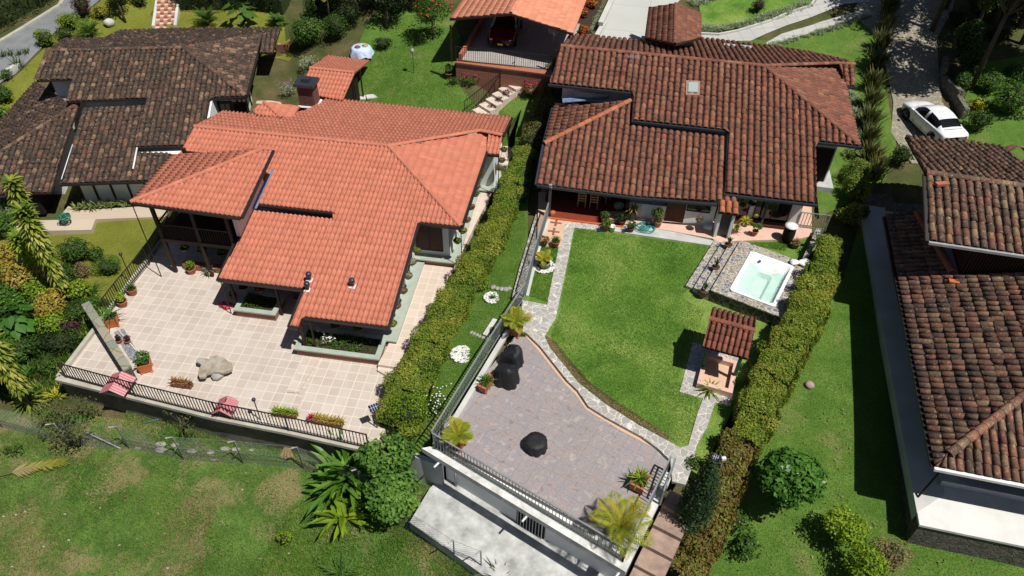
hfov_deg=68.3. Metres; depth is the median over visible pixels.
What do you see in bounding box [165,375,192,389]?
flower trough
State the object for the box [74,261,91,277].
bush
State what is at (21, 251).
corn plant
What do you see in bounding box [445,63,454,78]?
potted plant
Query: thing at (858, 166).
bush
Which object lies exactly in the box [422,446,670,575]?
terrace block
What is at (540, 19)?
carport
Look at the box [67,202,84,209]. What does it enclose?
agave
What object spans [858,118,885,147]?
flax plant
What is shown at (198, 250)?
potted plant
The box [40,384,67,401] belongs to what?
strap plant
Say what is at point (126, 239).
lawn
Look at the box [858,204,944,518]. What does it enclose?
pavement
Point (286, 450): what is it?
straw fan
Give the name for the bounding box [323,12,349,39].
bush
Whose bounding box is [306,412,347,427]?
flower trough
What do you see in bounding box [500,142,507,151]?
hanging basket
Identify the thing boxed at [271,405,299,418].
flower trough
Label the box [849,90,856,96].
striped grass
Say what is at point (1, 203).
bush
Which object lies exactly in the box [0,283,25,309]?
bush
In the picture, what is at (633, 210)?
potted plant
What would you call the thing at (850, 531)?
tree
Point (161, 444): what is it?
flat stone
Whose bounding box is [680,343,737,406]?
paved pad
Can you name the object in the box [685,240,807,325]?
hot tub
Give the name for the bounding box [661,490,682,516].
garden step
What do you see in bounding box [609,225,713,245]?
kerb strip
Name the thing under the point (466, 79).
bush
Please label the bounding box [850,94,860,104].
striped grass
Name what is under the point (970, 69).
bush
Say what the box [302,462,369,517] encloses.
strap plant
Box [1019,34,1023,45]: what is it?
tree
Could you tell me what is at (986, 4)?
tree
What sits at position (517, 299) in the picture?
railing
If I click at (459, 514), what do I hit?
yard floor
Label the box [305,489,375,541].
strap plant
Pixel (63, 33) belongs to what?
bush
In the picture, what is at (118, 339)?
potted plant
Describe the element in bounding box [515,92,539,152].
lawn
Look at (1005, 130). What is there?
lawn
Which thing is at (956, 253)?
tiled house
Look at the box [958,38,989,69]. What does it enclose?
bush
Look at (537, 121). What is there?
hedge
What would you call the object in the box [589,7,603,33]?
border plants
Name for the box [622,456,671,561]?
railing
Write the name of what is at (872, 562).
tree
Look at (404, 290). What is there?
hanging basket
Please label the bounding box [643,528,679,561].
garden step
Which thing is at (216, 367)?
boulder
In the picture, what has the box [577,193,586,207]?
wooden chair
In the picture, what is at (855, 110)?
striped grass
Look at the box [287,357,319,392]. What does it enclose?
patio ledge
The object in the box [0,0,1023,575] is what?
ground
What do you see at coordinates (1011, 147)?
stepping stone
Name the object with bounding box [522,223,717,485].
garden path
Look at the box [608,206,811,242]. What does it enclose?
patio floor
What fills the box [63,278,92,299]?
bush
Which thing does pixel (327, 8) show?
palm tree
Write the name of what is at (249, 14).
broadleaf plant
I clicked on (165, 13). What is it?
checkered path
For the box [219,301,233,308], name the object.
garden hose
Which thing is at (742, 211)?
window
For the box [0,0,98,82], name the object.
road
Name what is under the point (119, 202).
agave
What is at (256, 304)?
garden planter
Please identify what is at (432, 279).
patio
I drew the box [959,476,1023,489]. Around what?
window
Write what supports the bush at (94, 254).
on the lawn at (126, 239)
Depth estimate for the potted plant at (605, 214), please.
40.20 m
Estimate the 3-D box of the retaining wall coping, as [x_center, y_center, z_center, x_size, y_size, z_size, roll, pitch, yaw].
[-15.236,3.970,34.461,8.224,0.160,19.328,-34,54,-31]
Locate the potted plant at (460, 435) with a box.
[439,416,473,452]
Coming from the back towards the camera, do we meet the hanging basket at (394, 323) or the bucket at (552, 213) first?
the bucket at (552, 213)
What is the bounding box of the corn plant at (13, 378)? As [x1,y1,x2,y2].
[0,329,32,406]
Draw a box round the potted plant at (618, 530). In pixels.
[588,490,653,559]
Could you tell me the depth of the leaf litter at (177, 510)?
32.14 m
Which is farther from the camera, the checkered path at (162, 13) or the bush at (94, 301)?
the checkered path at (162, 13)
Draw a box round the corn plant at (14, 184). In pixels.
[0,172,39,221]
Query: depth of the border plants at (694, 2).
54.55 m
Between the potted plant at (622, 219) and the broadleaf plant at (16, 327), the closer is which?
the broadleaf plant at (16, 327)
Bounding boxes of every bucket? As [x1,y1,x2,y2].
[550,210,554,216]
[610,224,615,231]
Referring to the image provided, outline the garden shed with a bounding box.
[307,55,369,100]
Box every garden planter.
[233,289,286,320]
[293,325,387,364]
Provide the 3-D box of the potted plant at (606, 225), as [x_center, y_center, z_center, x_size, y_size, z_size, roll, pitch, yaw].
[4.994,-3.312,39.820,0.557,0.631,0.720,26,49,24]
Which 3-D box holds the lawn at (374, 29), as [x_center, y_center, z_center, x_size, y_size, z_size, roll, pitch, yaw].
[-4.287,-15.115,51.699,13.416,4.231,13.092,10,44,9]
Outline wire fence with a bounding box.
[0,409,481,565]
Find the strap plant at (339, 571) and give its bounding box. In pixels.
[316,552,361,575]
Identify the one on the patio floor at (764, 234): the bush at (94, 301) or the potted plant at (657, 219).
the potted plant at (657, 219)
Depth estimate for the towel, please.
37.19 m
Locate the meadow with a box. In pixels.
[0,411,473,575]
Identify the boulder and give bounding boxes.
[103,18,114,26]
[196,355,232,380]
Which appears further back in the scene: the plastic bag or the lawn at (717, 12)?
the lawn at (717, 12)
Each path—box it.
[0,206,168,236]
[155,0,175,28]
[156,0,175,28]
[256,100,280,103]
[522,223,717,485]
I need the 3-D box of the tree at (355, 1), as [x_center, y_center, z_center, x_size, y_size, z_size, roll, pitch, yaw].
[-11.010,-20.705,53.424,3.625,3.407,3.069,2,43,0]
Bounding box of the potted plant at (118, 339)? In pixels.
[114,334,121,343]
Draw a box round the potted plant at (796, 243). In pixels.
[792,237,801,248]
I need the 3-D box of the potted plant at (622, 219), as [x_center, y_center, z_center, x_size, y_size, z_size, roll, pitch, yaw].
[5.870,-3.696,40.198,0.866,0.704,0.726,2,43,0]
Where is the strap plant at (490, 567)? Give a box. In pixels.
[474,556,509,575]
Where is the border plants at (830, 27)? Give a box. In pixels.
[768,13,871,44]
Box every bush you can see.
[0,68,12,80]
[0,84,13,100]
[0,106,9,118]
[0,198,9,209]
[0,202,15,218]
[0,210,16,236]
[0,242,29,264]
[0,257,46,291]
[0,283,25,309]
[0,300,22,317]
[0,331,46,361]
[0,442,25,456]
[18,275,58,299]
[24,296,39,311]
[25,316,46,337]
[31,285,66,318]
[32,28,55,46]
[33,308,67,333]
[34,354,59,374]
[36,330,82,354]
[49,262,75,282]
[53,12,79,30]
[53,27,74,38]
[54,236,94,262]
[57,317,80,331]
[60,297,92,321]
[61,276,78,290]
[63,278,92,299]
[66,329,84,340]
[69,0,91,15]
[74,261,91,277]
[82,297,99,309]
[84,246,103,260]
[89,4,108,18]
[89,254,121,275]
[108,0,128,4]
[130,0,146,6]
[276,530,294,545]
[279,84,295,96]
[287,16,327,47]
[298,55,318,69]
[302,0,321,18]
[314,0,339,11]
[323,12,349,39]
[331,0,361,25]
[362,0,380,8]
[372,36,392,48]
[381,0,409,11]
[385,389,428,428]
[426,383,451,413]
[447,77,457,84]
[459,77,476,85]
[520,82,536,96]
[579,24,588,34]
[581,7,589,17]
[586,0,597,7]
[684,454,702,474]
[685,531,718,557]
[716,495,733,516]
[730,524,762,559]
[731,509,750,533]
[736,465,751,489]
[751,0,764,12]
[833,201,864,224]
[839,157,874,179]
[842,172,871,201]
[843,148,855,157]
[861,204,870,217]
[865,536,914,572]
[889,143,914,166]
[947,9,971,26]
[952,18,987,56]
[953,69,973,89]
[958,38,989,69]
[958,61,977,77]
[962,109,996,130]
[967,0,997,16]
[969,97,987,110]
[976,71,1006,92]
[985,24,1011,43]
[989,77,1023,113]
[1001,62,1023,84]
[1005,0,1023,16]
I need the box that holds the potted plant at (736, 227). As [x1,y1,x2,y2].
[732,224,741,230]
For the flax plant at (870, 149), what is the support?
on the lawn at (854, 42)
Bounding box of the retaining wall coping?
[55,240,378,450]
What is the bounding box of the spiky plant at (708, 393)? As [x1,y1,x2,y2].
[696,379,721,401]
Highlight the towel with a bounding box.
[789,258,810,266]
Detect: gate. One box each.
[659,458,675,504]
[797,212,830,230]
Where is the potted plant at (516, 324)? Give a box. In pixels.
[500,306,532,338]
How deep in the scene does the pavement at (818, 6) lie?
53.12 m
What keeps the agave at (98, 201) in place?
on the ground at (274, 74)
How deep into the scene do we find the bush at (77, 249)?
40.18 m
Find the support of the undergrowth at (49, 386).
on the ground at (274, 74)
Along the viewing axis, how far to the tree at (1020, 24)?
52.03 m
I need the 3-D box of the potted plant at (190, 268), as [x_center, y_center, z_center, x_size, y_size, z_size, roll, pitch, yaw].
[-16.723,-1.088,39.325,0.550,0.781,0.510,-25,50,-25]
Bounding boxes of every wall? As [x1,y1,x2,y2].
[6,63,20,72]
[62,383,379,462]
[81,301,137,381]
[276,43,289,52]
[409,453,443,485]
[595,0,613,36]
[774,228,820,326]
[861,193,1023,567]
[938,56,969,118]
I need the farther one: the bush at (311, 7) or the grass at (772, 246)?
the bush at (311, 7)
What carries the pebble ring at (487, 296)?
on the lawn at (426, 436)
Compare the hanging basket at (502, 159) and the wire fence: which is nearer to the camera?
the wire fence
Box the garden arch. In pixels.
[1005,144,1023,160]
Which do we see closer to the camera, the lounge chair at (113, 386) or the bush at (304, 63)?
the lounge chair at (113, 386)
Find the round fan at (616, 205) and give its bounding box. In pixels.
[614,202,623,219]
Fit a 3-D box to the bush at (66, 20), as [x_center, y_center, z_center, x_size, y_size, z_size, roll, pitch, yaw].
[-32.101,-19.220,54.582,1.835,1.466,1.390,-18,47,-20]
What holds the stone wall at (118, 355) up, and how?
on the patio at (178, 323)
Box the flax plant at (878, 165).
[862,151,896,183]
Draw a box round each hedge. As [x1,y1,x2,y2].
[0,0,49,28]
[170,0,290,14]
[375,143,536,440]
[520,60,556,151]
[668,427,759,575]
[723,233,842,461]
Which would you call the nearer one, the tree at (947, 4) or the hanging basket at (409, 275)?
the hanging basket at (409, 275)
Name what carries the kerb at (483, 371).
on the terrace at (582, 464)
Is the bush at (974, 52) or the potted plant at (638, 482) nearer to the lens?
the potted plant at (638, 482)
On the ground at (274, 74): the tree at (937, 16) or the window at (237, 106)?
the tree at (937, 16)
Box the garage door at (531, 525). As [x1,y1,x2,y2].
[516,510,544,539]
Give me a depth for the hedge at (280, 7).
55.78 m
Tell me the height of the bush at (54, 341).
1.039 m
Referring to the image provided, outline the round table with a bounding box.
[350,43,373,58]
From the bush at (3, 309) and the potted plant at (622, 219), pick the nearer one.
the bush at (3, 309)
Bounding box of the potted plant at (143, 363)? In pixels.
[132,349,152,374]
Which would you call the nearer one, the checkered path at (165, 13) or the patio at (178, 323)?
the patio at (178, 323)
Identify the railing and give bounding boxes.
[57,362,368,447]
[101,227,160,311]
[430,282,525,446]
[431,432,624,559]
[455,46,555,69]
[464,62,513,110]
[525,202,548,288]
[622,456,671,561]
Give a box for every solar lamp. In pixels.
[368,403,379,427]
[711,453,720,461]
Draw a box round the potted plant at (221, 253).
[216,248,226,257]
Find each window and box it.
[217,101,232,111]
[218,102,248,113]
[416,226,442,251]
[686,202,710,212]
[735,198,749,217]
[751,201,792,222]
[816,147,834,181]
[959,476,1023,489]
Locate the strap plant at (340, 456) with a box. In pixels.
[305,425,383,516]
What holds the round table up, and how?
on the lawn at (374, 29)
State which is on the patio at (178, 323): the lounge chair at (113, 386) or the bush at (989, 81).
the lounge chair at (113, 386)
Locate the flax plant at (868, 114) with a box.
[857,103,891,128]
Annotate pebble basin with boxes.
[114,328,141,361]
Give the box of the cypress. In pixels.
[673,457,721,538]
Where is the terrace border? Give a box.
[525,335,659,452]
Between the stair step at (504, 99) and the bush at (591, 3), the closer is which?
the stair step at (504, 99)
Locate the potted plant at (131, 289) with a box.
[124,282,136,295]
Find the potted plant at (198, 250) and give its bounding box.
[196,246,206,253]
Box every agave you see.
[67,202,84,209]
[76,198,88,209]
[80,200,96,211]
[88,198,103,207]
[95,197,110,207]
[105,198,118,207]
[111,196,128,207]
[118,199,130,205]
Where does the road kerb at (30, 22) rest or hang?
on the road
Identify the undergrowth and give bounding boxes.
[0,274,108,400]
[0,276,110,398]
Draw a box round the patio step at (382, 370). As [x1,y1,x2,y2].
[377,367,395,376]
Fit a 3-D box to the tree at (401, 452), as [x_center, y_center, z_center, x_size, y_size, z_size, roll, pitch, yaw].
[-5.176,7.427,31.420,2.637,3.035,2.130,2,43,0]
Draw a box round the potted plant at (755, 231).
[752,222,762,235]
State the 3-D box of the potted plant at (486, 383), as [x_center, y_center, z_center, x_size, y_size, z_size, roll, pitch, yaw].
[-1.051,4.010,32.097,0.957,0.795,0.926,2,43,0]
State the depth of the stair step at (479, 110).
48.08 m
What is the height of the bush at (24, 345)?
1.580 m
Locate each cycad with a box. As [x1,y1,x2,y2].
[71,15,102,37]
[188,5,217,25]
[266,12,287,24]
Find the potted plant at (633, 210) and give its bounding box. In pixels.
[627,202,641,220]
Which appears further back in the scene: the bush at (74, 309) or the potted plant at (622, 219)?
the potted plant at (622, 219)
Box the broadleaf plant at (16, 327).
[0,301,38,339]
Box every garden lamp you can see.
[118,252,130,276]
[251,397,258,415]
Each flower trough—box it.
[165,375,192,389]
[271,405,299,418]
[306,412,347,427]
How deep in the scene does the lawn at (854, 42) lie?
50.20 m
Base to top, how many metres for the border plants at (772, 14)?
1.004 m
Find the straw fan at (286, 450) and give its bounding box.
[278,447,292,458]
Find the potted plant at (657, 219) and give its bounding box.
[651,207,665,227]
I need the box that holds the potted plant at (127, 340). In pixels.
[123,335,130,343]
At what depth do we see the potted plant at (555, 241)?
38.75 m
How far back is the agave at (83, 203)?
43.47 m
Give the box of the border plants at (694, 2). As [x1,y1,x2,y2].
[685,0,714,5]
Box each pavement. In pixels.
[701,0,869,40]
[766,10,871,44]
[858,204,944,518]
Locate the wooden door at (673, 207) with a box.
[664,203,685,222]
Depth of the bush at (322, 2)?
54.11 m
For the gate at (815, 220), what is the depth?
40.00 m
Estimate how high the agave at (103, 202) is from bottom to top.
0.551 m
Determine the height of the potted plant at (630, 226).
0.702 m
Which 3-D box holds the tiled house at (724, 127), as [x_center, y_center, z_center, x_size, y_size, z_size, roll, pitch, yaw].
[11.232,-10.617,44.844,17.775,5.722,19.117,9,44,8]
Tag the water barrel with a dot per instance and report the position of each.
(789, 231)
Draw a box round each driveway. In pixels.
[598,0,678,40]
[854,0,953,162]
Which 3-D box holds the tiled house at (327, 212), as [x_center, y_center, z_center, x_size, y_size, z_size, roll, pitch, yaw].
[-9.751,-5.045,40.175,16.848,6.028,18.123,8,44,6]
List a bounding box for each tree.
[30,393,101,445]
[107,0,126,22]
[163,409,195,438]
[313,0,329,30]
[330,0,372,17]
[352,430,417,475]
[363,463,422,524]
[371,0,408,29]
[409,0,454,39]
[757,446,829,510]
[822,502,871,547]
[838,540,890,575]
[930,0,946,31]
[944,0,951,9]
[967,0,1023,90]
[972,0,1006,27]
[989,0,1005,24]
[1016,11,1023,29]
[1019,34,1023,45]
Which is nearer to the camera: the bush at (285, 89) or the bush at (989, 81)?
the bush at (989, 81)
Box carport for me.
[449,0,586,95]
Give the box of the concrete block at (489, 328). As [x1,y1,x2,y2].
[483,318,496,336]
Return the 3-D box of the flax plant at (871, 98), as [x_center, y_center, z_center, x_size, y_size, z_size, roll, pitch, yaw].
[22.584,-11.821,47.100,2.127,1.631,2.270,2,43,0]
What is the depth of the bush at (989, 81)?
47.83 m
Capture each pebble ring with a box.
[450,345,469,362]
[483,291,498,303]
[533,260,555,273]
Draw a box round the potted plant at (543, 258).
[535,249,552,269]
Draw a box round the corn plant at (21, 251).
[5,227,45,275]
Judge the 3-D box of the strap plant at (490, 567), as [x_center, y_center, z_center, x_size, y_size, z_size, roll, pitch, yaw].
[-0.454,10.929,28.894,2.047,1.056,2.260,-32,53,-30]
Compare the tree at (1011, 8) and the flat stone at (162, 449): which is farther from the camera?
the tree at (1011, 8)
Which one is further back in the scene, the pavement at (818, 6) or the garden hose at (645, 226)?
the pavement at (818, 6)
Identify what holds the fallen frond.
on the meadow
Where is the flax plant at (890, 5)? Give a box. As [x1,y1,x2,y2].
[881,0,905,16]
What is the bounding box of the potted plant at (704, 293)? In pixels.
[700,281,710,296]
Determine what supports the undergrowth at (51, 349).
on the ground at (274, 74)
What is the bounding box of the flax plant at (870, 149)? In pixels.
[859,137,890,163]
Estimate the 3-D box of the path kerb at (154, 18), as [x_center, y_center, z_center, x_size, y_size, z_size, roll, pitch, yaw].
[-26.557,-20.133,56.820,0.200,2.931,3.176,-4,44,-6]
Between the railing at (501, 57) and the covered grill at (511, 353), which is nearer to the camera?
the covered grill at (511, 353)
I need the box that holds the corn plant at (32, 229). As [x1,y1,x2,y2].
[6,198,70,302]
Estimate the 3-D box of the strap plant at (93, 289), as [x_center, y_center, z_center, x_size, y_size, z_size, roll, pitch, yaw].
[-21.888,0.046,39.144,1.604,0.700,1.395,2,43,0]
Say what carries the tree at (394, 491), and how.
on the meadow
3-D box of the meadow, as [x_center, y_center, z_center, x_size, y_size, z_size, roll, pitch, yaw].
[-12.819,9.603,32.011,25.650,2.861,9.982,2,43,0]
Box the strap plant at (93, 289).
[85,279,106,297]
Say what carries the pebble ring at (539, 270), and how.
on the garden lawn at (717, 423)
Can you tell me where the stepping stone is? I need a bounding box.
[366,94,376,99]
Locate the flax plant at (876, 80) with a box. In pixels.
[862,66,892,92]
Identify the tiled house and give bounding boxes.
[0,26,280,214]
[129,75,512,345]
[535,2,861,238]
[882,134,1023,501]
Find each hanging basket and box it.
[238,285,247,290]
[255,287,264,292]
[330,324,339,328]
[353,326,362,331]
[391,320,396,326]
[401,285,407,293]
[405,269,412,279]
[409,256,416,265]
[413,244,420,253]
[453,232,460,243]
[458,227,466,233]
[495,160,502,170]
[499,153,505,162]
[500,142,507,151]
[696,212,703,222]
[739,200,745,207]
[749,200,755,205]
[752,209,758,217]
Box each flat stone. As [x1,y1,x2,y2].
[154,447,167,452]
[155,441,165,446]
[220,446,228,450]
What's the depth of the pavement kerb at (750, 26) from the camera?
52.61 m
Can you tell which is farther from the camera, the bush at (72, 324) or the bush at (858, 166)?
the bush at (858, 166)
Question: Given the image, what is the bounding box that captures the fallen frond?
[0,457,71,476]
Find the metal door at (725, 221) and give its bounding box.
[717,215,731,236]
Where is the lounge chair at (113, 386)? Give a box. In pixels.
[99,371,136,396]
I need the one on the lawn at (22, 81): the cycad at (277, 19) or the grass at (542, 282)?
the cycad at (277, 19)
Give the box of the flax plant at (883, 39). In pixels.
[872,25,898,51]
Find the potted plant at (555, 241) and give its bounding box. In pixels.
[550,235,559,246]
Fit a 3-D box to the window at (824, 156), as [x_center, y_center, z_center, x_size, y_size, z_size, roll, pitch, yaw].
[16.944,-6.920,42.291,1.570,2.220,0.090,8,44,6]
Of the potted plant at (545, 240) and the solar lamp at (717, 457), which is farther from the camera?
the potted plant at (545, 240)
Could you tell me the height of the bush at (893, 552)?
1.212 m
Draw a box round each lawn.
[0,0,294,110]
[0,217,166,300]
[284,0,371,64]
[357,0,524,145]
[407,161,533,454]
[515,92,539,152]
[520,228,819,479]
[699,0,811,30]
[709,222,1023,575]
[741,17,895,216]
[957,56,1023,159]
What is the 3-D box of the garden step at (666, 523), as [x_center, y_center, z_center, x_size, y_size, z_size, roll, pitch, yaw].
[5.957,8.992,28.461,1.120,0.480,0.780,23,48,21]
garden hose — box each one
[56,212,70,221]
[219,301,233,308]
[635,222,655,232]
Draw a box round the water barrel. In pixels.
[781,221,797,242]
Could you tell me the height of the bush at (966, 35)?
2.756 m
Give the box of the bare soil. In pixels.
[545,335,669,439]
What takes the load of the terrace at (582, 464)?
on the terrace block at (538, 523)
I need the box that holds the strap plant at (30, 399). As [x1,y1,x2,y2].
[8,384,49,415]
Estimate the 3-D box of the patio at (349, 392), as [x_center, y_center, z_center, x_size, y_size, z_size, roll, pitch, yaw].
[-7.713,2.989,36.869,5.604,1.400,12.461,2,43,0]
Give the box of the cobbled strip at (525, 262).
[512,188,552,301]
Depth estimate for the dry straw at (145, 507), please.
32.36 m
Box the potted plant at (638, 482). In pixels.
[623,464,654,494]
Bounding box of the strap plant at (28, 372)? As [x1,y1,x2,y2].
[17,360,37,376]
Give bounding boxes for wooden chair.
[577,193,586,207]
[589,194,598,208]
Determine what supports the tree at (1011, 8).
on the lawn at (1005, 130)
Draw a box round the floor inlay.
[548,220,561,234]
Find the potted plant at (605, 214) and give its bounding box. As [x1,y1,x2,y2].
[599,210,610,222]
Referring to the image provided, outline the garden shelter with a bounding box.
[696,307,755,397]
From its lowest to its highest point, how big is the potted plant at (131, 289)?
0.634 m
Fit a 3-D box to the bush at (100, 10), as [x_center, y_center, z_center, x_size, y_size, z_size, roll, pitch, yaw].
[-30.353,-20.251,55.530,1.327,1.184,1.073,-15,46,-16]
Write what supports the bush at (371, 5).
on the ground at (274, 74)
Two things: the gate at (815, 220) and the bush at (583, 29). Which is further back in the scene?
the bush at (583, 29)
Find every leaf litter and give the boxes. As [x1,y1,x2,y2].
[8,458,329,569]
[739,385,974,569]
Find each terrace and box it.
[435,337,667,549]
[886,211,1023,547]
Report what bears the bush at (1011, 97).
on the lawn at (1005, 130)
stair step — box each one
[472,107,488,113]
[479,102,496,114]
[485,96,502,114]
[492,91,509,106]
[498,87,515,101]
[508,85,521,96]
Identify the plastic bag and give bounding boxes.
[703,223,713,230]
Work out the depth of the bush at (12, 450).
33.73 m
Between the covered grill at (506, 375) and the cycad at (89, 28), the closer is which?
the covered grill at (506, 375)
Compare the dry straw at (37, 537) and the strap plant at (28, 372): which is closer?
the dry straw at (37, 537)
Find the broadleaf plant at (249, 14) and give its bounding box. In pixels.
[221,2,258,24]
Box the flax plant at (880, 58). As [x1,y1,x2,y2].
[865,47,894,72]
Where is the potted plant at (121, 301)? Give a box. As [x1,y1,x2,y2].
[113,291,126,307]
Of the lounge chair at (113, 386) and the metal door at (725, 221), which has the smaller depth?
the lounge chair at (113, 386)
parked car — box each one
[487,16,522,45]
[901,101,968,140]
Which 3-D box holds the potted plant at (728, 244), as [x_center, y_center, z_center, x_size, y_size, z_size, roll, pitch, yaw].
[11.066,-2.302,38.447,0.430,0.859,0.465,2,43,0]
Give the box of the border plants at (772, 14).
[701,0,814,32]
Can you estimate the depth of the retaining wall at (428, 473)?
31.09 m
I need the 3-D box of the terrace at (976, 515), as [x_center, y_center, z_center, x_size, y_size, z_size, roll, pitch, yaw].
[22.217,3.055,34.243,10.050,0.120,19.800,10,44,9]
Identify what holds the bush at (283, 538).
on the meadow
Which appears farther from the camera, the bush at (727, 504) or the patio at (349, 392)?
the patio at (349, 392)
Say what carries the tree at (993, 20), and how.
on the ground at (274, 74)
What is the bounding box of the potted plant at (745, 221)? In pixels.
[738,216,752,225]
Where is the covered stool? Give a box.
[524,431,547,457]
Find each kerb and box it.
[0,0,64,42]
[152,0,156,28]
[174,4,179,26]
[438,329,509,444]
[526,218,549,296]
[701,0,815,35]
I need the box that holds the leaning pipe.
[85,431,120,448]
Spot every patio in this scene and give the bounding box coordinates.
[65,242,318,427]
[291,322,391,458]
[378,142,512,369]
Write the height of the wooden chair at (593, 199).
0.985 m
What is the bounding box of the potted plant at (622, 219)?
[615,211,630,224]
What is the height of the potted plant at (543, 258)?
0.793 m
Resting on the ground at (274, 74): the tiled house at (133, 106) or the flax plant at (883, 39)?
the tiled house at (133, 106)
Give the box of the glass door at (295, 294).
[292,291,299,298]
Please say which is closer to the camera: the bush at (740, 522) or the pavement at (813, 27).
the bush at (740, 522)
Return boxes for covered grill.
[493,363,519,390]
[500,344,523,370]
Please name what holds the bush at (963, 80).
on the ground at (274, 74)
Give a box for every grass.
[122,411,371,468]
[528,245,559,301]
[745,241,788,249]
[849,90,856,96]
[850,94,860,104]
[853,106,860,113]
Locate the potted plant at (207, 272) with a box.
[202,263,215,276]
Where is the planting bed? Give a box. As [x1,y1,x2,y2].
[577,0,601,32]
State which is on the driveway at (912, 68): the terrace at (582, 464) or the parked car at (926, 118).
the parked car at (926, 118)
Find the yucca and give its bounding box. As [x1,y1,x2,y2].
[6,54,23,67]
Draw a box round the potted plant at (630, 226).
[625,220,635,232]
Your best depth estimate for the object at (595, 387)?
32.15 m
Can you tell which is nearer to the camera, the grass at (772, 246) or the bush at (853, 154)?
the grass at (772, 246)
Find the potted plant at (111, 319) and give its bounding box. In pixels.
[98,304,125,328]
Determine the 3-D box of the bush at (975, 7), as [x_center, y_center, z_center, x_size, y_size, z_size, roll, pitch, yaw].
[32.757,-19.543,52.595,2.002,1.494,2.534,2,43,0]
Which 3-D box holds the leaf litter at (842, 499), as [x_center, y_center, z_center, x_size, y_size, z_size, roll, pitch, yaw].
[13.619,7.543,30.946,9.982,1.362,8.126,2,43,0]
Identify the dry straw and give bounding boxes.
[0,411,470,575]
[0,426,157,477]
[0,494,81,575]
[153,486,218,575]
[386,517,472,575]
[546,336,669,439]
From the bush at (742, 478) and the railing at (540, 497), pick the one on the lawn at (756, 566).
the bush at (742, 478)
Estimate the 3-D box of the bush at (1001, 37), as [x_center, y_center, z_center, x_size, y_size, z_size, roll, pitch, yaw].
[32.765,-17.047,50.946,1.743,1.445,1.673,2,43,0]
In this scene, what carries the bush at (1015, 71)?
on the lawn at (1005, 130)
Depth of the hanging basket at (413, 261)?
38.19 m
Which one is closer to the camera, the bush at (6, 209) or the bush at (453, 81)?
the bush at (6, 209)
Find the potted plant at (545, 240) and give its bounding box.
[540,235,549,245]
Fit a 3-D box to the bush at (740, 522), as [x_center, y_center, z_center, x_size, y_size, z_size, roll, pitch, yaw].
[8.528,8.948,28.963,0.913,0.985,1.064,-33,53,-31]
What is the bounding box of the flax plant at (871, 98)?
[859,83,891,109]
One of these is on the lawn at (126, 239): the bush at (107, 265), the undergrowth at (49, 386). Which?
the bush at (107, 265)
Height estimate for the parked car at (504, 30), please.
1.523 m
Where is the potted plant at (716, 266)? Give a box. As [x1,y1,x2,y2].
[712,256,720,270]
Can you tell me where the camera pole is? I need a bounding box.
[720,456,726,466]
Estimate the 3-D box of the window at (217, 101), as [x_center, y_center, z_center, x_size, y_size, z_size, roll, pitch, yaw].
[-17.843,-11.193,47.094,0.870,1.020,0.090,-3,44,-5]
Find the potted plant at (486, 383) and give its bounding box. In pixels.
[476,372,497,393]
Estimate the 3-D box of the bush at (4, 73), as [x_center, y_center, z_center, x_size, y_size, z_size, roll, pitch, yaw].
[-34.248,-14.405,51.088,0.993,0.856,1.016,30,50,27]
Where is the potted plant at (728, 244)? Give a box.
[725,234,734,248]
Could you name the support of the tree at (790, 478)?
on the lawn at (756, 566)
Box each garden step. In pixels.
[630,568,648,575]
[634,547,670,575]
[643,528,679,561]
[652,508,686,541]
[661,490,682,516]
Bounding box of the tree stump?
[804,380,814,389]
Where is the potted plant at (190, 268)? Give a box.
[184,260,195,274]
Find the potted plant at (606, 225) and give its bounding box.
[601,218,612,230]
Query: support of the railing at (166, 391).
on the retaining wall coping
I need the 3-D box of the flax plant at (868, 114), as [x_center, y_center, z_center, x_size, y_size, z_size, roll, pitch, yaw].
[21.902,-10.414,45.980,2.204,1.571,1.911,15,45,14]
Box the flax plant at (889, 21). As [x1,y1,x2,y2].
[874,10,902,32]
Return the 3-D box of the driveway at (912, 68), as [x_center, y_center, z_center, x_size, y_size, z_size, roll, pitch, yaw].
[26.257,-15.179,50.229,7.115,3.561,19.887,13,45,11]
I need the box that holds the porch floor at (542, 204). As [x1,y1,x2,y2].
[537,192,577,247]
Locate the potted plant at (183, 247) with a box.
[179,244,189,251]
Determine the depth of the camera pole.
28.54 m
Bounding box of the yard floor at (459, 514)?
[410,479,603,575]
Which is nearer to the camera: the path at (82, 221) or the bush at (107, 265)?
the bush at (107, 265)

